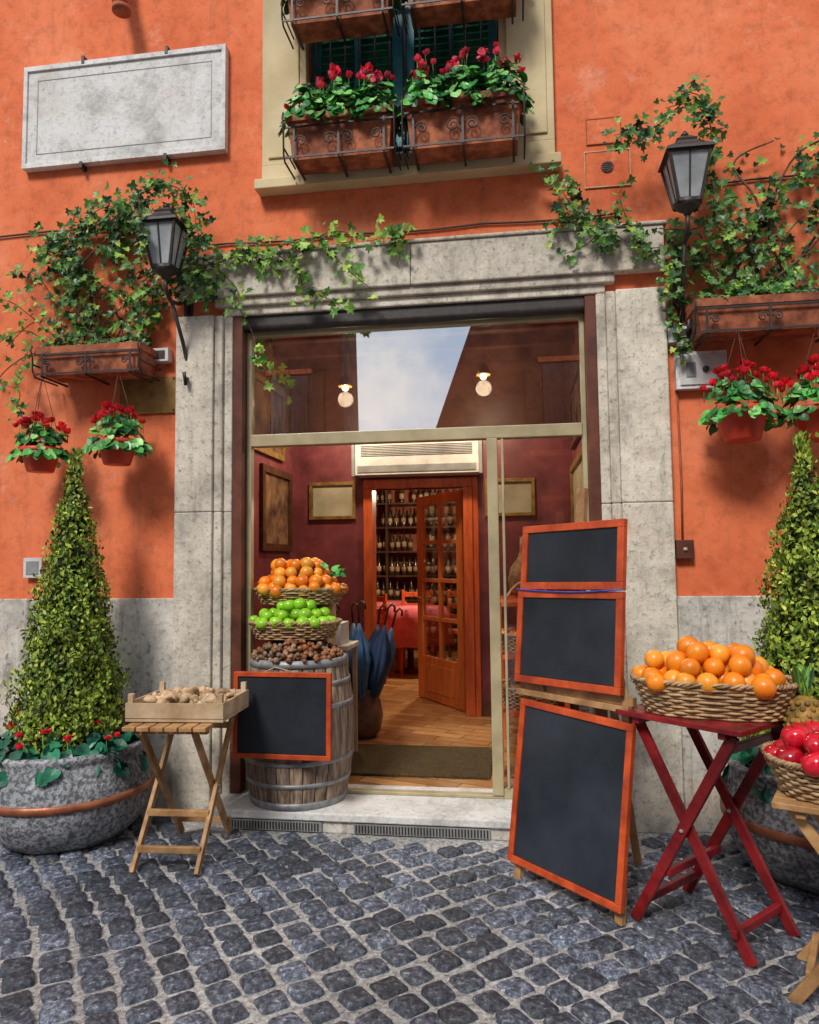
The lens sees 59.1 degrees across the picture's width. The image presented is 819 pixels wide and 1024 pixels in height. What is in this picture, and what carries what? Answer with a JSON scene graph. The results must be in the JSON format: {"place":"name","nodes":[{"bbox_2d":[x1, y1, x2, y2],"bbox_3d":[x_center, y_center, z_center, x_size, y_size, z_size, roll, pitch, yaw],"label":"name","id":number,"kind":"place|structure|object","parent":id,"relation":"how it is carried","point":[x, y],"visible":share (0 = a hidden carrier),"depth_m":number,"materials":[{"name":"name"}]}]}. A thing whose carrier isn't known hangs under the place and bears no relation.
{"place":"outdoors","nodes":[
{"label":"outdoors","id":0,"kind":"place"},
{"bbox_2d":[0,810,818,1023],"bbox_3d":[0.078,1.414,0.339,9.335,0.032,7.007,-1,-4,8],"label":"cobblestone paving","id":1,"kind":"structure","parent":0,"point":[18,983],"depth_m":2.66,"materials":[{"name":"grey stone"}]},
{"bbox_2d":[0,448,152,854],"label":"potted topiary tree","id":2,"kind":"object","parent":1,"relation":"on","point":[76,772],"visible":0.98,"depth_m":3.63,"materials":[{"name":"green plant"}]},
{"bbox_2d":[122,713,237,875],"bbox_3d":[-1.081,1.323,3.512,0.392,0.665,0.560,-1,-4,5],"label":"wooden folding table","id":3,"kind":"object","parent":1,"relation":"on","point":[196,730],"visible":0.72,"depth_m":3.39,"materials":[{"name":"brown wood"}]},
{"bbox_2d":[125,681,248,722],"bbox_3d":[-1.076,0.924,3.538,0.470,0.126,0.380,-1,-4,5],"label":"mushroom crate","id":4,"kind":"object","parent":3,"relation":"on","point":[205,703],"visible":1,"depth_m":3.37,"materials":[{"name":"brown wood"}]},
{"bbox_2d":[201,784,511,840],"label":"threshold slab","id":5,"kind":"structure","parent":1,"relation":"on","point":[346,813],"depth_m":3.78,"materials":[{"name":"grey stone"}]},
{"bbox_2d":[244,653,353,811],"bbox_3d":[-0.621,1.197,4.061,0.617,0.775,0.623,-1,-4,8],"label":"wine barrel","id":6,"kind":"object","parent":5,"relation":"on","point":[287,785],"visible":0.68,"depth_m":3.83,"materials":[{"name":"brown wood"}]},
{"bbox_2d":[232,667,331,760],"bbox_3d":[-0.657,1.046,3.761,0.530,0.458,0.082,-1,-4,10],"label":"chalkboard","id":7,"kind":"object","parent":6,"relation":"attached to","point":[285,716],"visible":0.98,"depth_m":3.73,"materials":[{"name":"brown wood"}]},
{"bbox_2d":[248,598,342,652],"bbox_3d":[-0.653,0.648,4.130,0.532,0.320,0.378,-1,-4,8],"label":"green apple basket","id":8,"kind":"object","parent":6,"relation":"on","point":[296,619],"visible":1,"depth_m":4.01,"materials":[{"name":"green food"}]},
{"bbox_2d":[251,635,343,663],"bbox_3d":[-0.628,0.756,4.062,0.521,0.137,0.521,-1,-4,8],"label":"chestnut heap","id":9,"kind":"object","parent":6,"relation":"on","point":[308,650],"visible":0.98,"depth_m":3.92,"materials":[{"name":"brown food"}]},
{"bbox_2d":[253,557,350,645],"bbox_3d":[-0.644,0.556,4.309,0.580,0.568,0.392,-1,-4,8],"label":"orange basket","id":10,"kind":"object","parent":6,"relation":"on","point":[303,580],"visible":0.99,"depth_m":4.20,"materials":[{"name":"orange food"}]},
{"bbox_2d":[230,818,490,839],"bbox_3d":[-0.287,1.631,3.721,1.400,0.050,0.016,-1,-4,8],"label":"threshold vent grille","id":11,"kind":"object","parent":5,"relation":"attached to","point":[376,829],"visible":0.96,"depth_m":3.70,"materials":[{"name":"grey metal"}]},
{"bbox_2d":[0,596,777,832],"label":"stone base","id":12,"kind":"object","parent":1,"relation":"on","point":[144,629],"visible":0.09,"depth_m":4.17,"materials":[{"name":"grey stone"}]},
{"bbox_2d":[0,0,818,598],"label":"facade wall","id":13,"kind":"structure","parent":1,"relation":"on","point":[754,64],"depth_m":4.14,"materials":[{"name":"orange paint"}]},
{"bbox_2d":[23,558,43,577],"bbox_3d":[-2.256,0.336,4.338,0.120,0.120,0.038,-1,-4,8],"label":"wall switch plate","id":14,"kind":"object","parent":13,"relation":"attached to","point":[31,566],"depth_m":4.32,"materials":[{"name":"white plastic"}]},
{"bbox_2d":[29,331,160,386],"bbox_3d":[-1.826,-0.907,4.212,0.666,0.277,0.270,-1,-4,8],"label":"wall planter box","id":15,"kind":"object","parent":13,"relation":"attached to","point":[71,362],"visible":0.98,"depth_m":4.14,"materials":[{"name":"wood"}]},
{"bbox_2d":[3,378,72,473],"bbox_3d":[-2.109,-0.509,4.144,0.345,0.565,0.329,-3,-5,36],"label":"hanging flower pot","id":16,"kind":"object","parent":15,"relation":"hanging from","point":[36,458],"visible":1,"depth_m":4.07,"materials":[{"name":"red plastic"}]},
{"bbox_2d":[85,371,152,466],"bbox_3d":[-1.635,-0.532,4.083,0.375,0.538,0.334,-1,-4,8],"label":"hanging flower pot","id":17,"kind":"object","parent":15,"relation":"hanging from","point":[124,448],"visible":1,"depth_m":3.99,"materials":[{"name":"red plastic"}]},
{"bbox_2d":[0,166,231,418],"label":"ivy plant","id":18,"kind":"object","parent":13,"relation":"attached to","point":[134,210],"visible":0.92,"depth_m":4.28,"materials":[{"name":"green plant"}]},
{"bbox_2d":[112,0,130,18],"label":"drain pipe","id":19,"kind":"object","parent":13,"relation":"attached to","point":[121,9],"visible":1,"depth_m":4.34,"materials":[{"name":"ceramic"}]},
{"bbox_2d":[21,44,228,172],"bbox_3d":[-1.760,-2.479,4.447,1.330,0.720,0.054,-1,-4,8],"label":"marble plaque","id":20,"kind":"object","parent":13,"relation":"attached to","point":[167,104],"visible":1,"depth_m":4.43,"materials":[{"name":"grey stone"}]},
{"bbox_2d":[119,376,175,414],"bbox_3d":[-1.564,-0.696,4.315,0.360,0.220,0.021,-1,-4,8],"label":"brass plaque","id":21,"kind":"object","parent":13,"relation":"attached to","point":[153,397],"visible":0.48,"depth_m":4.31,"materials":[{"name":"gold metal"}]},
{"bbox_2d":[153,348,172,363],"bbox_3d":[-1.481,-0.929,4.297,0.120,0.080,0.063,-1,-4,8],"label":"intercom box","id":22,"kind":"object","parent":13,"relation":"attached to","point":[164,355],"visible":0.66,"depth_m":4.27,"materials":[{"name":"white plastic"}]},
{"bbox_2d":[136,203,192,385],"bbox_3d":[-1.351,-1.237,4.122,0.232,0.998,0.417,-1,-4,8],"label":"wall lantern","id":23,"kind":"object","parent":13,"relation":"attached to","point":[166,252],"depth_m":3.99,"materials":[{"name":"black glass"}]},
{"bbox_2d":[158,219,424,385],"bbox_3d":[-0.691,-1.183,4.098,1.584,0.941,0.176,-1,-4,8],"label":"ivy plant","id":24,"kind":"object","parent":13,"relation":"attached to","point":[394,242],"visible":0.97,"depth_m":4.11,"materials":[{"name":"green plant"}]},
{"bbox_2d":[311,4,498,153],"bbox_3d":[-0.036,-2.927,4.344,1.130,1.760,0.073,-1,-4,8],"label":"window","id":25,"kind":"structure","parent":13,"relation":"attached to","point":[442,42],"depth_m":4.32,"materials":[{"name":"teal paint"}]},
{"bbox_2d":[315,6,498,152],"bbox_3d":[-0.041,-2.567,4.251,1.130,0.990,0.020,-1,-4,8],"label":"window railing","id":26,"kind":"object","parent":13,"relation":"attached to","point":[404,54],"depth_m":4.25,"materials":[{"name":"black metal"}]},
{"bbox_2d":[254,0,561,196],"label":"window surround","id":27,"kind":"object","parent":13,"relation":"attached to","point":[285,63],"visible":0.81,"depth_m":4.11,"materials":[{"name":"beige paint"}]},
{"bbox_2d":[278,0,406,50],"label":"window box","id":28,"kind":"object","parent":27,"relation":"attached to","point":[311,21],"visible":0.99,"depth_m":4.03,"materials":[{"name":"ceramic"}]},
{"bbox_2d":[278,55,407,180],"bbox_3d":[-0.382,-2.234,4.039,0.740,0.627,0.380,-1,-4,8],"label":"window box","id":29,"kind":"object","parent":27,"relation":"attached to","point":[353,129],"visible":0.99,"depth_m":3.96,"materials":[{"name":"ceramic"}]},
{"bbox_2d":[400,0,523,35],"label":"window box","id":30,"kind":"object","parent":27,"relation":"attached to","point":[428,13],"visible":1,"depth_m":3.97,"materials":[{"name":"ceramic"}]},
{"bbox_2d":[395,40,536,170],"bbox_3d":[0.290,-2.230,3.949,0.799,0.592,0.399,-1,-4,8],"label":"window box","id":31,"kind":"object","parent":27,"relation":"attached to","point":[485,115],"visible":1,"depth_m":3.87,"materials":[{"name":"ceramic"}]},
{"bbox_2d":[0,173,818,539],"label":"wall cable","id":32,"kind":"object","parent":13,"relation":"attached to","point":[506,223],"depth_m":4.05,"materials":[{"name":"black rubber"}]},
{"bbox_2d":[231,294,607,798],"bbox_3d":[0.014,0.201,4.091,2.088,2.754,0.130,-1,-4,8],"label":"shopfront frame","id":33,"kind":"object","parent":13,"relation":"attached to","point":[246,441],"visible":0.68,"depth_m":4.10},
{"bbox_2d":[253,319,581,434],"bbox_3d":[0.010,-0.770,4.188,1.915,0.595,0.006,-1,-4,8],"label":"shopfront glass","id":34,"kind":"object","parent":33,"relation":"in","point":[520,373],"visible":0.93,"depth_m":4.18,"materials":[{"name":"clear glass"}]},
{"bbox_2d":[586,116,620,145],"bbox_3d":[1.083,-2.129,4.033,0.190,0.150,0.008,-1,-4,8],"label":"wall access panel","id":35,"kind":"object","parent":13,"relation":"attached to","point":[596,131],"visible":0.81,"depth_m":4.03,"materials":[{"name":"orange paint"}]},
{"bbox_2d":[584,148,630,188],"bbox_3d":[1.101,-1.910,4.014,0.250,0.210,0.010,-1,-4,8],"label":"wall access panel","id":36,"kind":"object","parent":13,"relation":"attached to","point":[607,168],"visible":0.99,"depth_m":4.01,"materials":[{"name":"orange paint"}]},
{"bbox_2d":[535,76,818,370],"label":"ivy plant","id":37,"kind":"object","parent":13,"relation":"attached to","point":[766,215],"visible":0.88,"depth_m":3.77,"materials":[{"name":"green plant"}]},
{"bbox_2d":[667,326,696,345],"bbox_3d":[1.465,-0.942,3.858,0.165,0.080,0.083,-1,-4,8],"label":"intercom box","id":38,"kind":"object","parent":13,"relation":"attached to","point":[672,336],"visible":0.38,"depth_m":3.83,"materials":[{"name":"white plastic"}]},
{"bbox_2d":[675,540,693,558],"bbox_3d":[1.447,0.197,3.797,0.090,0.100,0.057,-1,-4,8],"label":"metal junction box","id":39,"kind":"object","parent":13,"relation":"attached to","point":[684,549],"visible":0.98,"depth_m":3.78,"materials":[{"name":"metal"}]},
{"bbox_2d":[658,131,715,334],"bbox_3d":[1.418,-1.435,3.731,0.232,0.998,0.417,-1,-4,8],"label":"wall lantern","id":40,"kind":"object","parent":13,"relation":"attached to","point":[683,168],"depth_m":3.59,"materials":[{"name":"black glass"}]},
{"bbox_2d":[673,350,726,390],"bbox_3d":[1.549,-0.754,3.836,0.260,0.200,0.077,-1,-4,8],"label":"letter box","id":41,"kind":"object","parent":13,"relation":"attached to","point":[696,370],"visible":0.87,"depth_m":3.82,"materials":[{"name":"grey metal"}]},
{"bbox_2d":[685,279,818,348],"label":"wall planter box","id":42,"kind":"object","parent":13,"relation":"attached to","point":[759,317],"visible":0.97,"depth_m":3.62,"materials":[{"name":"wood"}]},
{"bbox_2d":[697,331,783,443],"bbox_3d":[1.645,-0.637,3.600,0.407,0.570,0.371,-1,-4,8],"label":"hanging flower pot","id":43,"kind":"object","parent":42,"relation":"hanging from","point":[744,420],"visible":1,"depth_m":3.52,"materials":[{"name":"red plastic"}]},
{"bbox_2d":[771,326,818,442],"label":"hanging flower pot","id":44,"kind":"object","parent":42,"relation":"hanging from","point":[803,416],"visible":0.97,"depth_m":3.52,"materials":[{"name":"red plastic"}]},
{"bbox_2d":[171,220,683,833],"bbox_3d":[0.031,0.074,4.122,2.820,3.220,0.322,-1,-4,8],"label":"stone surround","id":45,"kind":"object","parent":1,"relation":"on","point":[633,402],"visible":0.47,"depth_m":4.04,"materials":[{"name":"grey stone"}]},
{"bbox_2d":[507,488,641,925],"bbox_3d":[0.708,0.745,3.098,0.604,1.711,0.622,-1,-4,8],"label":"chalkboard easel","id":46,"kind":"object","parent":1,"relation":"on","point":[573,828],"visible":0.99,"depth_m":3.03,"materials":[{"name":"brown wood"}]},
{"bbox_2d":[615,701,800,967],"bbox_3d":[1.151,1.173,2.761,0.452,0.809,0.510,2,-5,-38],"label":"red folding table","id":47,"kind":"object","parent":1,"relation":"on","point":[701,857],"visible":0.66,"depth_m":2.70,"materials":[{"name":"red painted wood"}]},
{"bbox_2d":[630,638,798,721],"bbox_3d":[1.162,0.624,2.775,0.603,0.288,0.383,-2,-4,24],"label":"orange basket","id":48,"kind":"object","parent":47,"relation":"on","point":[684,678],"visible":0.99,"depth_m":2.65,"materials":[{"name":"wicker"},{"name":"orange fruit peel"}]},
{"bbox_2d":[782,664,818,728],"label":"pineapple","id":49,"kind":"object","parent":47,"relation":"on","point":[803,705],"visible":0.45,"depth_m":2.57,"materials":[{"name":"yellow plant"}]},
{"bbox_2d":[720,428,818,892],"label":"potted topiary tree","id":50,"kind":"object","parent":1,"relation":"on","point":[789,853],"visible":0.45,"depth_m":3.20,"materials":[{"name":"green plant"}]},
{"bbox_2d":[771,788,818,1003],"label":"wooden stool","id":51,"kind":"object","parent":1,"relation":"on","point":[798,811],"visible":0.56,"depth_m":2.26,"materials":[{"name":"brown wood"}]},
{"bbox_2d":[760,719,818,803],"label":"red apple basket","id":52,"kind":"object","parent":51,"relation":"on","point":[791,755],"visible":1,"depth_m":2.29,"materials":[{"name":"wicker"}]},
{"bbox_2d":[253,436,588,788],"bbox_3d":[0.039,0.118,5.324,2.650,3.300,2.060,-1,-4,8],"label":"entrance room","id":53,"kind":"object","parent":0,"point":[337,545],"visible":0.09,"depth_m":6.13,"materials":[{"name":"red paint"}]},
{"bbox_2d":[254,447,285,461],"bbox_3d":[-1.132,-0.750,5.787,0.030,0.600,0.800,-1,-4,8],"label":"framed painting","id":54,"kind":"object","parent":53,"relation":"attached to","point":[278,454],"visible":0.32,"depth_m":5.92,"materials":[{"name":"wood"}]},
{"bbox_2d":[260,463,292,551],"bbox_3d":[-1.092,-0.016,5.959,0.030,0.680,0.750,-1,-4,8],"label":"framed painting","id":55,"kind":"object","parent":53,"relation":"attached to","point":[276,509],"visible":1,"depth_m":5.94,"materials":[{"name":"wood"}]},
{"bbox_2d":[309,482,355,519],"bbox_3d":[-0.679,-0.098,6.367,0.420,0.330,0.030,-1,-4,8],"label":"framed certificate","id":56,"kind":"object","parent":53,"relation":"attached to","point":[332,500],"visible":1,"depth_m":6.37,"materials":[{"name":"paper"}]},
{"bbox_2d":[336,621,358,751],"bbox_3d":[-0.603,1.195,4.850,0.470,0.900,0.338,-1,-4,8],"label":"side table","id":57,"kind":"object","parent":53,"relation":"on","point":[342,639],"visible":0.33,"depth_m":4.93,"materials":[{"name":"wood"}]},
{"bbox_2d":[348,587,404,738],"bbox_3d":[-0.338,1.130,5.435,0.602,1.105,0.530,-1,-4,8],"label":"umbrella stand","id":58,"kind":"object","parent":53,"relation":"on","point":[376,649],"visible":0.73,"depth_m":5.30,"materials":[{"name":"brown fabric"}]},
{"bbox_2d":[351,440,483,479],"bbox_3d":[0.070,-0.455,6.183,1.110,0.300,0.229,-1,-4,8],"label":"air conditioner","id":59,"kind":"object","parent":53,"relation":"attached to","point":[452,458],"visible":0.97,"depth_m":6.08,"materials":[{"name":"white plastic"}]},
{"bbox_2d":[350,744,491,779],"bbox_3d":[0.014,1.621,4.720,1.050,0.016,0.700,-1,-4,8],"label":"doormat","id":60,"kind":"object","parent":53,"relation":"on","point":[456,762],"visible":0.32,"depth_m":4.65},
{"bbox_2d":[363,477,481,716],"bbox_3d":[0.112,0.723,6.265,1.000,2.020,0.180,-1,-4,8],"label":"door frame","id":61,"kind":"object","parent":53,"relation":"attached to","point":[469,485],"visible":0.87,"depth_m":6.17,"materials":[{"name":"brown wood"}]},
{"bbox_2d":[416,490,465,710],"bbox_3d":[0.288,0.789,6.670,0.134,1.920,0.838,1,-4,-27],"label":"door leaf","id":62,"kind":"object","parent":61,"relation":"attached to","point":[441,617],"visible":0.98,"depth_m":6.64,"materials":[{"name":"orange-brown wood"},{"name":"glass"}]},
{"bbox_2d":[485,478,534,516],"bbox_3d":[0.855,-0.125,6.145,0.420,0.320,0.030,-1,-4,8],"label":"framed certificate","id":63,"kind":"object","parent":53,"relation":"attached to","point":[519,496],"visible":0.8,"depth_m":6.14,"materials":[{"name":"paper"}]},
{"bbox_2d":[500,581,569,756],"bbox_3d":[0.816,1.038,4.840,0.438,1.179,0.930,-1,-4,8],"label":"display stand","id":64,"kind":"object","parent":53,"relation":"on","point":[514,697],"visible":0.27,"depth_m":4.50,"materials":[{"name":"wicker"}]},
{"bbox_2d":[508,537,524,595],"bbox_3d":[0.809,0.386,5.123,0.226,0.420,0.219,-1,-4,8],"label":"wicker flask","id":65,"kind":"object","parent":64,"relation":"on","point":[514,577],"visible":0.41,"depth_m":5.07,"materials":[{"name":"brown wicker"}]},
{"bbox_2d":[570,437,579,449],"bbox_3d":[1.249,-0.793,5.391,0.030,0.500,1.100,-1,-4,8],"label":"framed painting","id":66,"kind":"object","parent":53,"relation":"attached to","point":[574,441],"visible":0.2,"depth_m":5.66},
{"bbox_2d":[570,447,582,522],"bbox_3d":[1.264,-0.137,5.396,0.030,0.550,1.200,-1,-4,8],"label":"framed painting","id":67,"kind":"object","parent":53,"relation":"attached to","point":[576,475],"visible":0.3,"depth_m":5.72,"materials":[{"name":"wood"}]},
{"bbox_2d":[376,489,465,712],"bbox_3d":[0.262,0.402,8.746,5.200,3.200,4.800,-1,-4,8],"label":"dining room","id":68,"kind":"object","parent":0,"point":[399,693],"depth_m":8.85,"materials":[{"name":"brown wood"}]},
{"bbox_2d":[377,594,402,679],"bbox_3d":[-0.343,1.403,8.261,0.400,0.950,0.400,-3,-4,28],"label":"dining chair","id":69,"kind":"object","parent":68,"relation":"in","point":[384,601],"visible":0.27,"depth_m":8.07,"materials":[{"name":"brown wood"}]},
{"bbox_2d":[377,600,406,605],"bbox_3d":[-0.458,1.608,9.884,1.060,0.767,1.008,-1,-4,8],"label":"dining table","id":70,"kind":"object","parent":68,"relation":"in","point":[396,602],"visible":0.1,"depth_m":9.63,"materials":[{"name":"red fabric"}]},
{"bbox_2d":[377,605,417,673],"bbox_3d":[0.012,1.514,8.606,1.060,0.767,1.008,-1,-4,8],"label":"dining table","id":71,"kind":"object","parent":68,"relation":"in","point":[406,626],"visible":0.48,"depth_m":8.20,"materials":[{"name":"red fabric"}]},
{"bbox_2d":[397,590,417,665],"bbox_3d":[0.063,1.471,9.311,0.400,0.950,0.400,0,-4,-12],"label":"dining chair","id":72,"kind":"object","parent":68,"relation":"in","point":[404,594],"visible":0.23,"depth_m":9.13,"materials":[{"name":"brown wood"}]},
{"bbox_2d":[376,489,462,650],"bbox_3d":[0.217,0.747,10.831,3.900,2.600,0.354,-1,-4,8],"label":"wine rack shelf","id":73,"kind":"object","parent":68,"relation":"in","point":[383,521],"visible":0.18,"depth_m":10.80,"materials":[{"name":"brown wood"}]}
]}

